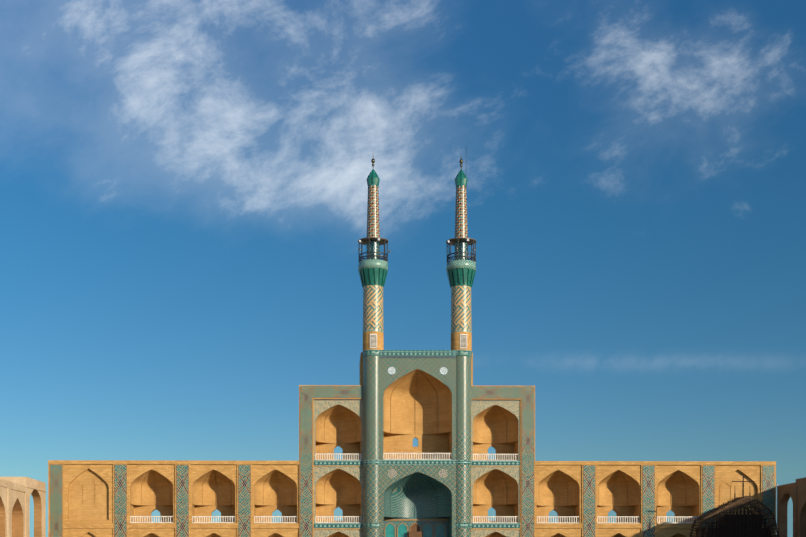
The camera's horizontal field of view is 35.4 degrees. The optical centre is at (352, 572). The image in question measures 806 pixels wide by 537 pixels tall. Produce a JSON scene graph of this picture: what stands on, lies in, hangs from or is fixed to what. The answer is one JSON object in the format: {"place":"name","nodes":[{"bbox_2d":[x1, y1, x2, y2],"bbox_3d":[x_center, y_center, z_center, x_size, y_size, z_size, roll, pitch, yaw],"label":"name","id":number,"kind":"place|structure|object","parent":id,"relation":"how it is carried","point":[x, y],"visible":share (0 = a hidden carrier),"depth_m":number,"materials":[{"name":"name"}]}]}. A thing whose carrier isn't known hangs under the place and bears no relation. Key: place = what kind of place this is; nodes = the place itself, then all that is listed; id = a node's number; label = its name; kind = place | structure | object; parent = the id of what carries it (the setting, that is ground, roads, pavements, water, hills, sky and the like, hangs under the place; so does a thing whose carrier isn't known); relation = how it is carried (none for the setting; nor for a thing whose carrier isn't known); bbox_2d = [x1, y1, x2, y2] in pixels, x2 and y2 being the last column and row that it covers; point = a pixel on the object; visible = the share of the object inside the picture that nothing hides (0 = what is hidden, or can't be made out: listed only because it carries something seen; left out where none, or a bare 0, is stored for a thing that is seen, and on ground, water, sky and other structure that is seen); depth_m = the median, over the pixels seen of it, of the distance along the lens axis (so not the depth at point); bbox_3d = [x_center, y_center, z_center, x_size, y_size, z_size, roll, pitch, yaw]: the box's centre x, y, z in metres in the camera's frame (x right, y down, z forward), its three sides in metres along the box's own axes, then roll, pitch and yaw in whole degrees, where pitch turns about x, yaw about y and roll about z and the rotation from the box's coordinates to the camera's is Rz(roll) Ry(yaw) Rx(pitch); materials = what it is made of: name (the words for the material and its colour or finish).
{"place":"outdoors","nodes":[
{"label":"outdoors","id":0,"kind":"place"},
{"bbox_2d":[48,460,298,536],"bbox_3d":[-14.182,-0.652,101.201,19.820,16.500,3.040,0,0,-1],"label":"wing","id":1,"kind":"structure","parent":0,"point":[113,498],"depth_m":99.86,"materials":[{"name":"beige brick"}]},
{"bbox_2d":[0,0,805,536],"label":"sky","id":2,"kind":"structure","parent":0,"point":[184,187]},
{"bbox_2d":[535,461,775,536],"bbox_3d":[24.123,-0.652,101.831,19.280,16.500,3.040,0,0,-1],"label":"wing","id":3,"kind":"structure","parent":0,"point":[585,498],"depth_m":100.48,"materials":[{"name":"beige brick"}]},
{"label":"ground","id":4,"kind":"structure","parent":0,"visible":0},
{"bbox_2d":[0,477,45,536],"bbox_3d":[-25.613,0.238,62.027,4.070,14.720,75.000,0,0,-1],"label":"arcade","id":5,"kind":"object","parent":4,"relation":"on","point":[16,493],"visible":1,"depth_m":92.40,"materials":[{"name":"brick"}]},
{"bbox_2d":[299,385,362,536],"bbox_3d":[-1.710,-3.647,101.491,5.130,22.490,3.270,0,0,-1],"label":"side block","id":6,"kind":"structure","parent":4,"relation":"on","point":[330,418],"depth_m":100.02,"materials":[{"name":"brick"}]},
{"bbox_2d":[358,158,389,536],"bbox_3d":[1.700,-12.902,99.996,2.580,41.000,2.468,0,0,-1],"label":"minaret","id":7,"kind":"object","parent":4,"relation":"on","point":[373,269],"visible":0.98,"depth_m":99.29,"materials":[{"name":"tile"}]},
{"bbox_2d":[360,350,472,536],"bbox_3d":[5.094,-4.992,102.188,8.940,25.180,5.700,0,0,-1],"label":"portal","id":8,"kind":"object","parent":4,"relation":"on","point":[418,483],"visible":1,"depth_m":101.02,"materials":[{"name":"tile"}]},
{"bbox_2d":[446,158,476,536],"bbox_3d":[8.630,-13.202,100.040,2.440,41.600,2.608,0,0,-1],"label":"minaret","id":9,"kind":"object","parent":4,"relation":"on","point":[461,269],"visible":1,"depth_m":99.38,"materials":[{"name":"tile"}]},
{"bbox_2d":[471,386,534,536],"bbox_3d":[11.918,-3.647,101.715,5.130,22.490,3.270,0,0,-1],"label":"side block","id":10,"kind":"structure","parent":4,"relation":"on","point":[503,425],"depth_m":100.23,"materials":[{"name":"brick"}]},
{"bbox_2d":[689,476,779,536],"bbox_3d":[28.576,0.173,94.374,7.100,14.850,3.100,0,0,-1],"label":"wooden nakhl","id":11,"kind":"object","parent":4,"relation":"on","point":[729,524],"visible":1,"depth_m":93.53,"materials":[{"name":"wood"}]},
{"bbox_2d":[776,484,777,527],"bbox_3d":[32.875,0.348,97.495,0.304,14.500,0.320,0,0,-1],"label":"lamp post","id":12,"kind":"object","parent":4,"relation":"on","point":[777,504],"visible":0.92,"depth_m":97.46,"materials":[{"name":"metal"}]},
{"bbox_2d":[778,477,805,536],"bbox_3d":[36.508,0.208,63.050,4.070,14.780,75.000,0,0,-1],"label":"arcade","id":13,"kind":"object","parent":4,"relation":"on","point":[796,491],"visible":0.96,"depth_m":96.67,"materials":[{"name":"brick"}]}
]}

